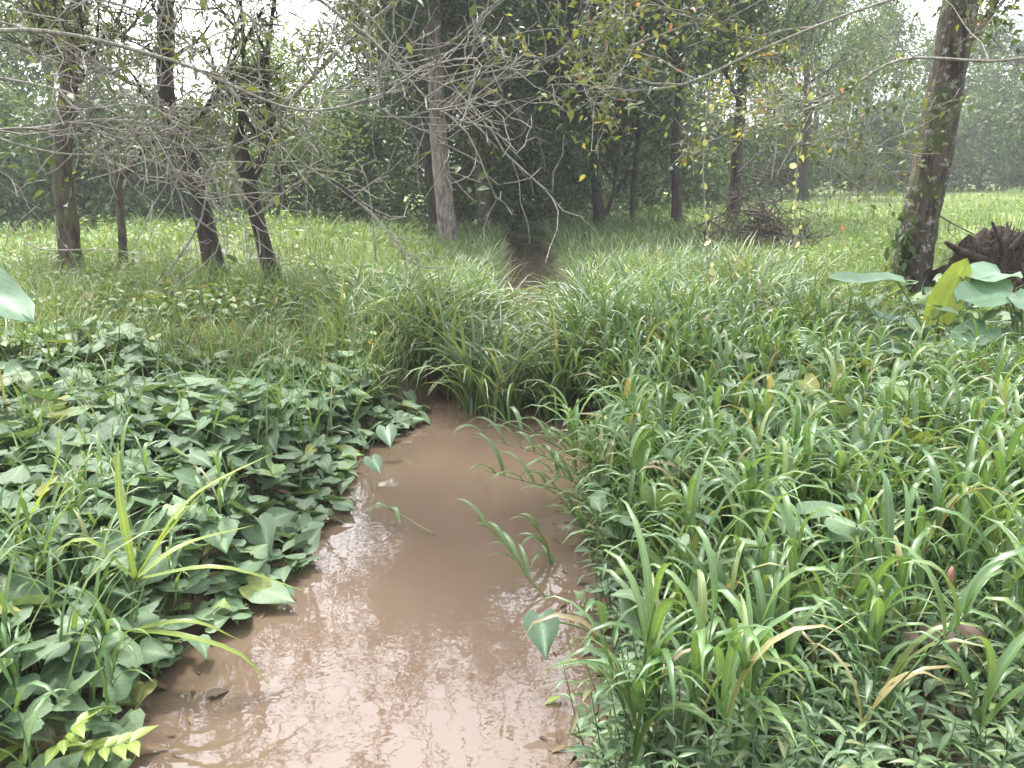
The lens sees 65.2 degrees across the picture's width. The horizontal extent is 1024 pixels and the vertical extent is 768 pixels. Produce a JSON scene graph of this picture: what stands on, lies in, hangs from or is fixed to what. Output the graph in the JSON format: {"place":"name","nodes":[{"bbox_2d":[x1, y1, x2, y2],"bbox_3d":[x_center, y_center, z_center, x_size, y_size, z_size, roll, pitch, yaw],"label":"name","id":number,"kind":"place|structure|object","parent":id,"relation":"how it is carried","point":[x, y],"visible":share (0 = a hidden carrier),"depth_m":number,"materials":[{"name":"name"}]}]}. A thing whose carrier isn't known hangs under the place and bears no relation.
{"place":"outdoors","nodes":[
{"label":"outdoors","id":0,"kind":"place"},
{"bbox_2d":[0,230,501,424],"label":"weedy grass","id":1,"kind":"structure","parent":0,"point":[125,304],"depth_m":7.55,"materials":[{"name":"green plant"}]},
{"bbox_2d":[27,226,170,282],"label":"dead branch","id":2,"kind":"object","parent":1,"relation":"on","point":[36,247],"visible":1,"depth_m":8.45,"materials":[{"name":"grey wood"}]},
{"bbox_2d":[127,237,618,767],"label":"water","id":3,"kind":"structure","parent":0,"point":[387,641],"depth_m":3.42,"materials":[{"name":"brown liquid"}]},
{"bbox_2d":[205,688,229,696],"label":"fallen leaf","id":4,"kind":"object","parent":3,"relation":"on","point":[214,692],"visible":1,"depth_m":3.03,"materials":[{"name":"brown plant"}]},
{"bbox_2d":[367,502,434,534],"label":"floating stem","id":5,"kind":"object","parent":3,"relation":"on","point":[396,510],"visible":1,"depth_m":4.46,"materials":[{"name":"green plant"}]},
{"bbox_2d":[453,498,546,596],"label":"reed grass","id":6,"kind":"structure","parent":3,"relation":"in","point":[513,551],"depth_m":3.78,"materials":[{"name":"green plant"}]},
{"bbox_2d":[544,696,559,704],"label":"fallen leaf","id":7,"kind":"object","parent":3,"relation":"on","point":[551,699],"visible":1,"depth_m":2.99,"materials":[{"name":"plant"}]},
{"bbox_2d":[0,182,1023,767],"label":"ground","id":8,"kind":"structure","parent":0,"point":[420,392],"depth_m":4.00,"materials":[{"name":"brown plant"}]},
{"bbox_2d":[0,267,34,323],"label":"taro plant","id":9,"kind":"object","parent":8,"relation":"on","point":[17,303],"visible":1,"depth_m":3.08,"materials":[{"name":"green plant"}]},
{"bbox_2d":[0,82,53,235],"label":"shrub","id":10,"kind":"object","parent":8,"relation":"on","point":[16,215],"visible":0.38,"depth_m":24.02,"materials":[{"name":"green plant"}]},
{"bbox_2d":[0,0,83,119],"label":"tree","id":11,"kind":"object","parent":8,"relation":"on","point":[7,53],"visible":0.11,"depth_m":31.95,"materials":[{"name":"green plant"}]},
{"bbox_2d":[0,46,107,228],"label":"shrub","id":12,"kind":"object","parent":8,"relation":"on","point":[9,103],"visible":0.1,"depth_m":25.04,"materials":[{"name":"green plant"}]},
{"bbox_2d":[0,709,158,767],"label":"fern","id":13,"kind":"object","parent":8,"relation":"on","point":[76,731],"visible":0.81,"depth_m":2.44,"materials":[{"name":"green plant"}]},
{"bbox_2d":[0,48,166,231],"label":"shrub","id":14,"kind":"object","parent":8,"relation":"on","point":[30,188],"visible":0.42,"depth_m":24.01,"materials":[{"name":"green plant"}]},
{"bbox_2d":[12,424,154,603],"bbox_3d":[-1.815,0.564,3.187,0.643,0.845,0.311,0,14,0],"label":"grass clump","id":15,"kind":"object","parent":8,"relation":"on","point":[45,488],"visible":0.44,"depth_m":3.15,"materials":[{"name":"green plant"}]},
{"bbox_2d":[0,0,176,278],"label":"tree","id":16,"kind":"object","parent":8,"relation":"on","point":[68,226],"visible":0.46,"depth_m":11.41,"materials":[{"name":"brown plant"}]},
{"bbox_2d":[0,0,191,190],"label":"tree","id":17,"kind":"object","parent":8,"relation":"on","point":[36,74],"visible":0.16,"depth_m":29.97,"materials":[{"name":"green plant"}]},
{"bbox_2d":[0,414,236,767],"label":"corner grass","id":18,"kind":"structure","parent":8,"relation":"on","point":[10,650],"depth_m":3.16,"materials":[{"name":"green plant"}]},
{"bbox_2d":[19,57,220,224],"bbox_3d":[-12.468,-7.260,26.404,5.783,6.829,5.987,8,16,28],"label":"shrub","id":19,"kind":"object","parent":8,"relation":"on","point":[133,174],"visible":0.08,"depth_m":25.97,"materials":[{"name":"green plant"}]},
{"bbox_2d":[72,109,185,272],"bbox_3d":[-5.688,-2.876,12.240,1.885,2.683,0.994,0,14,0],"label":"tree","id":20,"kind":"object","parent":8,"relation":"on","point":[122,234],"visible":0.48,"depth_m":11.98,"materials":[{"name":"brown plant"}]},
{"bbox_2d":[0,0,286,289],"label":"tree","id":21,"kind":"object","parent":8,"relation":"on","point":[166,94],"visible":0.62,"depth_m":9.71,"materials":[{"name":"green plant"}]},
{"bbox_2d":[138,88,196,202],"bbox_3d":[-12.551,-8.420,29.825,3.218,4.953,3.356,-3,15,-13],"label":"tree","id":22,"kind":"object","parent":8,"relation":"on","point":[186,97],"visible":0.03,"depth_m":29.25,"materials":[{"name":"green plant"}]},
{"bbox_2d":[79,73,280,229],"bbox_3d":[-10.644,-6.915,26.453,6.290,6.070,6.511,-4,15,-14],"label":"shrub","id":23,"kind":"object","parent":8,"relation":"on","point":[175,194],"visible":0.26,"depth_m":25.10,"materials":[{"name":"green plant"}]},
{"bbox_2d":[153,155,219,289],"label":"dead branch","id":24,"kind":"object","parent":8,"relation":"on","point":[183,249],"visible":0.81,"depth_m":9.32,"materials":[{"name":"grey wood"}]},
{"bbox_2d":[0,315,431,767],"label":"creeper leaves","id":25,"kind":"object","parent":8,"relation":"on","point":[297,526],"visible":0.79,"depth_m":4.06,"materials":[{"name":"green plant"}]},
{"bbox_2d":[31,444,306,686],"bbox_3d":[-1.487,0.664,3.167,1.336,0.898,0.600,0,14,0],"label":"grass clump","id":26,"kind":"object","parent":25,"relation":"on","point":[124,522],"visible":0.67,"depth_m":3.07,"materials":[{"name":"green plant"}]},
{"bbox_2d":[0,286,390,721],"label":"bank grass","id":27,"kind":"structure","parent":25,"relation":"on","point":[98,594],"depth_m":4.54,"materials":[{"name":"green plant"}]},
{"bbox_2d":[201,122,333,229],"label":"shrub","id":28,"kind":"object","parent":8,"relation":"on","point":[240,208],"visible":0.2,"depth_m":24.12,"materials":[{"name":"green plant"}]},
{"bbox_2d":[183,6,390,223],"bbox_3d":[-6.323,-6.894,21.657,5.532,6.937,5.995,0,14,0],"label":"tree","id":29,"kind":"object","parent":8,"relation":"on","point":[306,93],"visible":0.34,"depth_m":21.62,"materials":[{"name":"green plant"}]},
{"bbox_2d":[171,0,424,291],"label":"tree","id":30,"kind":"object","parent":8,"relation":"on","point":[250,173],"visible":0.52,"depth_m":9.40,"materials":[{"name":"green plant"}]},
{"bbox_2d":[223,95,393,226],"bbox_3d":[-6.812,-6.780,26.641,5.256,5.214,5.441,3,15,12],"label":"shrub","id":31,"kind":"object","parent":8,"relation":"on","point":[285,171],"visible":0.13,"depth_m":25.29,"materials":[{"name":"green plant"}]},
{"bbox_2d":[0,0,625,316],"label":"tree","id":32,"kind":"object","parent":8,"relation":"on","point":[54,33],"visible":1,"depth_m":6.20,"materials":[{"name":"grey plant"}]},
{"bbox_2d":[344,454,381,473],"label":"heart leaf plant","id":33,"kind":"object","parent":8,"relation":"on","point":[374,462],"visible":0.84,"depth_m":5.06,"materials":[{"name":"green plant"}]},
{"bbox_2d":[270,61,460,227],"bbox_3d":[-4.268,-6.841,25.292,5.877,6.442,5.677,8,16,28],"label":"shrub","id":34,"kind":"object","parent":8,"relation":"on","point":[396,182],"visible":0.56,"depth_m":24.49,"materials":[{"name":"green plant"}]},
{"bbox_2d":[287,40,457,221],"bbox_3d":[-4.891,-8.880,27.159,6.409,7.420,4.965,-8,16,-28],"label":"tree","id":35,"kind":"object","parent":8,"relation":"on","point":[396,132],"visible":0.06,"depth_m":27.15,"materials":[{"name":"green plant"}]},
{"bbox_2d":[360,423,396,452],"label":"heart leaf plant","id":36,"kind":"object","parent":8,"relation":"on","point":[387,434],"visible":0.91,"depth_m":5.53,"materials":[{"name":"green plant"}]},
{"bbox_2d":[270,31,497,151],"bbox_3d":[-3.971,-14.587,35.481,10.956,14.577,10.355,5,15,18],"label":"tree","id":37,"kind":"object","parent":8,"relation":"on","point":[345,78],"visible":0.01,"depth_m":33.66,"materials":[{"name":"green plant"}]},
{"bbox_2d":[376,232,406,247],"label":"weed","id":38,"kind":"object","parent":8,"relation":"on","point":[388,240],"visible":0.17,"depth_m":16.77,"materials":[{"name":"green plant"}]},
{"bbox_2d":[302,0,554,234],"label":"tree","id":39,"kind":"object","parent":8,"relation":"on","point":[428,172],"visible":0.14,"depth_m":22.35,"materials":[{"name":"green plant"}]},
{"bbox_2d":[403,117,532,226],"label":"shrub","id":40,"kind":"object","parent":8,"relation":"on","point":[464,158],"visible":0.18,"depth_m":27.27,"materials":[{"name":"green plant"}]},
{"bbox_2d":[315,0,650,234],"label":"tree","id":41,"kind":"object","parent":8,"relation":"on","point":[482,211],"visible":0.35,"depth_m":20.34,"materials":[{"name":"green plant"}]},
{"bbox_2d":[380,0,608,224],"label":"tree","id":42,"kind":"object","parent":8,"relation":"on","point":[543,80],"visible":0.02,"depth_m":24.65,"materials":[{"name":"green plant"}]},
{"bbox_2d":[409,103,613,234],"bbox_3d":[0.051,-6.479,25.557,5.852,5.729,5.653,-11,18,-37],"label":"shrub","id":43,"kind":"object","parent":8,"relation":"on","point":[510,195],"visible":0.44,"depth_m":25.40,"materials":[{"name":"green plant"}]},
{"bbox_2d":[0,183,1023,312],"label":"meadow grass","id":44,"kind":"structure","parent":8,"relation":"on","point":[949,213],"depth_m":15.75,"materials":[{"name":"green plant"}]},
{"bbox_2d":[343,150,381,261],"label":"dead branch","id":45,"kind":"object","parent":44,"relation":"on","point":[368,190],"visible":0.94,"depth_m":10.71,"materials":[{"name":"grey wood"}]},
{"bbox_2d":[330,0,703,250],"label":"tree","id":46,"kind":"object","parent":8,"relation":"on","point":[446,215],"visible":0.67,"depth_m":17.69,"materials":[{"name":"green plant"}]},
{"bbox_2d":[452,417,583,475],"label":"reed grass","id":47,"kind":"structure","parent":8,"relation":"on","point":[533,446],"depth_m":4.70,"materials":[{"name":"green plant"}]},
{"bbox_2d":[510,513,553,565],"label":"reed grass","id":48,"kind":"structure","parent":8,"relation":"on","point":[549,555],"depth_m":4.02,"materials":[{"name":"green plant"}]},
{"bbox_2d":[476,405,594,466],"bbox_3d":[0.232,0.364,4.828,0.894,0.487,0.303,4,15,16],"label":"reed grass","id":49,"kind":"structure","parent":8,"relation":"on","point":[519,419],"depth_m":4.85,"materials":[{"name":"green plant"}]},
{"bbox_2d":[48,77,1023,192],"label":"woodland","id":50,"kind":"object","parent":8,"relation":"on","point":[1005,182],"visible":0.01,"depth_m":74.16,"materials":[{"name":"green plant"}]},
{"bbox_2d":[481,10,606,151],"bbox_3d":[0.025,-12.070,32.327,8.401,11.347,7.749,3,15,10],"label":"tree","id":51,"kind":"object","parent":8,"relation":"on","point":[550,108],"depth_m":31.16,"materials":[{"name":"green plant"}]},
{"bbox_2d":[521,485,596,547],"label":"reed grass","id":52,"kind":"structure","parent":8,"relation":"on","point":[582,521],"depth_m":4.21,"materials":[{"name":"green plant"}]},
{"bbox_2d":[526,449,593,494],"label":"reed grass","id":53,"kind":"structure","parent":8,"relation":"on","point":[563,468],"depth_m":4.27,"materials":[{"name":"green plant"}]},
{"bbox_2d":[537,385,585,441],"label":"reed grass","id":54,"kind":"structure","parent":8,"relation":"on","point":[564,400],"depth_m":5.11,"materials":[{"name":"green plant"}]},
{"bbox_2d":[523,608,601,659],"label":"heart leaf plant","id":55,"kind":"object","parent":8,"relation":"on","point":[542,635],"visible":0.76,"depth_m":3.00,"materials":[{"name":"green plant"}]},
{"bbox_2d":[488,113,646,223],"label":"shrub","id":56,"kind":"object","parent":8,"relation":"on","point":[587,202],"visible":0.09,"depth_m":27.61,"materials":[{"name":"green plant"}]},
{"bbox_2d":[492,23,671,212],"bbox_3d":[2.306,-13.088,32.367,7.871,12.566,8.838,11,18,37],"label":"tree","id":57,"kind":"object","parent":8,"relation":"on","point":[631,118],"visible":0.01,"depth_m":32.55,"materials":[{"name":"green plant"}]},
{"bbox_2d":[473,0,730,227],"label":"tree","id":58,"kind":"object","parent":8,"relation":"on","point":[572,174],"visible":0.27,"depth_m":22.49,"materials":[{"name":"green plant"}]},
{"bbox_2d":[587,389,618,436],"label":"reed grass","id":59,"kind":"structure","parent":8,"relation":"on","point":[610,401],"depth_m":5.50,"materials":[{"name":"green plant"}]},
{"bbox_2d":[533,100,705,216],"bbox_3d":[3.745,-8.463,31.135,6.633,6.789,6.867,11,18,37],"label":"shrub","id":60,"kind":"object","parent":8,"relation":"on","point":[657,201],"visible":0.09,"depth_m":31.33,"materials":[{"name":"green plant"}]},
{"bbox_2d":[543,8,708,203],"bbox_3d":[4.287,-12.951,34.182,8.094,11.911,8.775,2,15,9],"label":"tree","id":61,"kind":"object","parent":8,"relation":"on","point":[673,93],"visible":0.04,"depth_m":32.50,"materials":[{"name":"green plant"}]},
{"bbox_2d":[539,0,721,222],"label":"tree","id":62,"kind":"object","parent":8,"relation":"on","point":[633,189],"visible":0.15,"depth_m":21.18,"materials":[{"name":"green plant"}]},
{"bbox_2d":[393,206,884,317],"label":"stream grass","id":63,"kind":"structure","parent":8,"relation":"on","point":[546,226],"depth_m":15.32,"materials":[{"name":"green plant"}]},
{"bbox_2d":[556,5,761,189],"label":"tree","id":64,"kind":"object","parent":8,"relation":"on","point":[706,81],"depth_m":40.79,"materials":[{"name":"green plant"}]},
{"bbox_2d":[541,0,799,224],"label":"tree","id":65,"kind":"object","parent":8,"relation":"on","point":[751,19],"visible":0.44,"depth_m":19.43,"materials":[{"name":"green plant"}]},
{"bbox_2d":[612,74,756,212],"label":"shrub","id":66,"kind":"object","parent":8,"relation":"on","point":[709,180],"visible":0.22,"depth_m":33.69,"materials":[{"name":"green plant"}]},
{"bbox_2d":[665,36,763,189],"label":"tree","id":67,"kind":"object","parent":8,"relation":"on","point":[722,75],"visible":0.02,"depth_m":46.18,"materials":[{"name":"green plant"}]},
{"bbox_2d":[656,88,798,206],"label":"shrub","id":68,"kind":"object","parent":8,"relation":"on","point":[750,173],"visible":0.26,"depth_m":37.46,"materials":[{"name":"green plant"}]},
{"bbox_2d":[485,0,1023,231],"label":"tree","id":69,"kind":"object","parent":8,"relation":"on","point":[710,26],"visible":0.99,"depth_m":6.59,"materials":[{"name":"green plant"}]},
{"bbox_2d":[700,60,715,281],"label":"hanging vine","id":70,"kind":"object","parent":69,"relation":"hanging from","point":[711,272],"visible":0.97,"depth_m":7.35,"materials":[{"name":"yellow plant"}]},
{"bbox_2d":[789,70,813,256],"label":"hanging vine","id":71,"kind":"object","parent":69,"relation":"hanging from","point":[795,231],"visible":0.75,"depth_m":7.67,"materials":[{"name":"yellow plant"}]},
{"bbox_2d":[771,100,812,180],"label":"looping vine","id":72,"kind":"object","parent":71,"relation":"hanging from","point":[776,145],"visible":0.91,"depth_m":7.58,"materials":[{"name":"plant"}]},
{"bbox_2d":[678,124,837,255],"bbox_3d":[4.577,-3.384,14.757,2.784,2.726,2.266,5,15,19],"label":"brushwood pile","id":73,"kind":"object","parent":8,"relation":"on","point":[765,218],"visible":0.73,"depth_m":14.81,"materials":[{"name":"brown wood"}]},
{"bbox_2d":[644,0,871,226],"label":"tree","id":74,"kind":"object","parent":8,"relation":"on","point":[735,172],"visible":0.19,"depth_m":23.11,"materials":[{"name":"green plant"}]},
{"bbox_2d":[716,3,828,194],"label":"tree","id":75,"kind":"object","parent":8,"relation":"on","point":[761,94],"visible":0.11,"depth_m":48.77,"materials":[{"name":"green plant"}]},
{"bbox_2d":[524,266,1023,767],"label":"broad grass","id":76,"kind":"structure","parent":8,"relation":"on","point":[980,478],"depth_m":3.18,"materials":[{"name":"green plant"}]},
{"bbox_2d":[722,100,843,200],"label":"shrub","id":77,"kind":"object","parent":8,"relation":"on","point":[788,171],"visible":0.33,"depth_m":43.25,"materials":[{"name":"green plant"}]},
{"bbox_2d":[551,445,1023,767],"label":"herb undergrowth","id":78,"kind":"object","parent":8,"relation":"on","point":[748,751],"visible":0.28,"depth_m":2.35,"materials":[{"name":"green plant"}]},
{"bbox_2d":[558,273,1023,767],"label":"bank creeper","id":79,"kind":"object","parent":8,"relation":"on","point":[597,502],"visible":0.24,"depth_m":3.32,"materials":[{"name":"green plant"}]},
{"bbox_2d":[594,233,1023,338],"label":"slope weeds","id":80,"kind":"object","parent":8,"relation":"on","point":[886,293],"visible":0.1,"depth_m":11.36,"materials":[{"name":"green plant"}]},
{"bbox_2d":[748,0,882,188],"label":"tree","id":81,"kind":"object","parent":8,"relation":"on","point":[816,112],"visible":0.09,"depth_m":60.62,"materials":[{"name":"green plant"}]},
{"bbox_2d":[807,592,849,628],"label":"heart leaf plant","id":82,"kind":"object","parent":8,"relation":"on","point":[811,601],"visible":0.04,"depth_m":3.07,"materials":[{"name":"green plant"}]},
{"bbox_2d":[752,0,911,204],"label":"tree","id":83,"kind":"object","parent":8,"relation":"on","point":[803,192],"visible":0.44,"depth_m":36.00,"materials":[{"name":"green plant"}]},
{"bbox_2d":[780,81,917,196],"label":"shrub","id":84,"kind":"object","parent":8,"relation":"on","point":[877,122],"visible":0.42,"depth_m":46.50,"materials":[{"name":"green plant"}]},
{"bbox_2d":[816,0,930,199],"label":"tree","id":85,"kind":"object","parent":8,"relation":"on","point":[866,160],"visible":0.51,"depth_m":39.48,"materials":[{"name":"green plant"}]},
{"bbox_2d":[813,0,934,191],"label":"tree","id":86,"kind":"object","parent":8,"relation":"on","point":[923,82],"visible":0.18,"depth_m":50.48,"materials":[{"name":"green plant"}]},
{"bbox_2d":[827,258,971,349],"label":"taro plant","id":87,"kind":"object","parent":8,"relation":"on","point":[945,286],"visible":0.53,"depth_m":6.60,"materials":[{"name":"green plant"}]},
{"bbox_2d":[826,78,1003,193],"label":"shrub","id":88,"kind":"object","parent":8,"relation":"on","point":[908,120],"visible":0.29,"depth_m":46.81,"materials":[{"name":"green plant"}]},
{"bbox_2d":[904,620,986,695],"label":"dry leaf","id":89,"kind":"object","parent":8,"relation":"on","point":[966,630],"visible":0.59,"depth_m":2.50,"materials":[{"name":"brown plant"}]},
{"bbox_2d":[947,566,956,615],"bbox_3d":[1.591,0.821,2.897,0.066,0.350,0.032,0,14,0],"label":"pink bud","id":90,"kind":"object","parent":8,"relation":"on","point":[950,573],"visible":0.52,"depth_m":2.85,"materials":[{"name":"pink plant"}]},
{"bbox_2d":[881,0,1023,152],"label":"tree","id":91,"kind":"object","parent":8,"relation":"on","point":[930,46],"visible":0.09,"depth_m":51.80,"materials":[{"name":"green plant"}]},
{"bbox_2d":[886,0,1023,309],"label":"tree","id":92,"kind":"object","parent":8,"relation":"on","point":[943,75],"visible":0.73,"depth_m":8.71,"materials":[{"name":"brown plant"}]},
{"bbox_2d":[882,203,926,297],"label":"climbing plant","id":93,"kind":"object","parent":92,"relation":"attached to","point":[899,263],"visible":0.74,"depth_m":8.88,"materials":[{"name":"green plant"}]},
{"bbox_2d":[891,56,1023,192],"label":"shrub","id":94,"kind":"object","parent":8,"relation":"on","point":[976,154],"visible":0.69,"depth_m":46.36,"materials":[{"name":"green plant"}]},
{"bbox_2d":[923,217,1023,319],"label":"uprooted stump","id":95,"kind":"object","parent":8,"relation":"on","point":[1001,247],"visible":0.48,"depth_m":8.64,"materials":[{"name":"brown wood"}]},
{"bbox_2d":[940,215,974,237],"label":"dead branch","id":96,"kind":"object","parent":95,"relation":"attached to","point":[942,217],"visible":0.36,"depth_m":9.82,"materials":[{"name":"brown wood"}]},
{"bbox_2d":[949,261,1023,355],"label":"taro plant","id":97,"kind":"object","parent":8,"relation":"on","point":[991,286],"visible":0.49,"depth_m":6.39,"materials":[{"name":"green plant"}]},
{"bbox_2d":[956,42,1023,191],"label":"shrub","id":98,"kind":"object","parent":8,"relation":"on","point":[1016,154],"visible":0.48,"depth_m":46.25,"materials":[{"name":"green plant"}]},
{"bbox_2d":[962,0,1023,188],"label":"tree","id":99,"kind":"object","parent":8,"relation":"on","point":[1001,70],"visible":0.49,"depth_m":48.84,"materials":[{"name":"green plant"}]},
{"bbox_2d":[0,0,1023,182],"label":"sky","id":100,"kind":"structure","parent":0,"point":[934,4],"materials":[{"name":"white"}]},
{"bbox_2d":[469,432,589,504],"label":"reed grass","id":101,"kind":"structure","parent":0,"point":[522,463],"depth_m":4.49,"materials":[{"name":"green plant"}]},
{"bbox_2d":[258,231,916,427],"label":"arching grass","id":102,"kind":"structure","parent":0,"point":[485,369],"depth_m":7.19,"materials":[{"name":"green plant"}]},
{"bbox_2d":[757,237,774,289],"bbox_3d":[2.386,-0.856,7.589,0.724,1.038,0.253,-14,20,-42],"label":"grass blade","id":103,"kind":"object","parent":102,"relation":"on","point":[766,265],"visible":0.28,"depth_m":7.63,"materials":[{"name":"green plant"}]}
]}

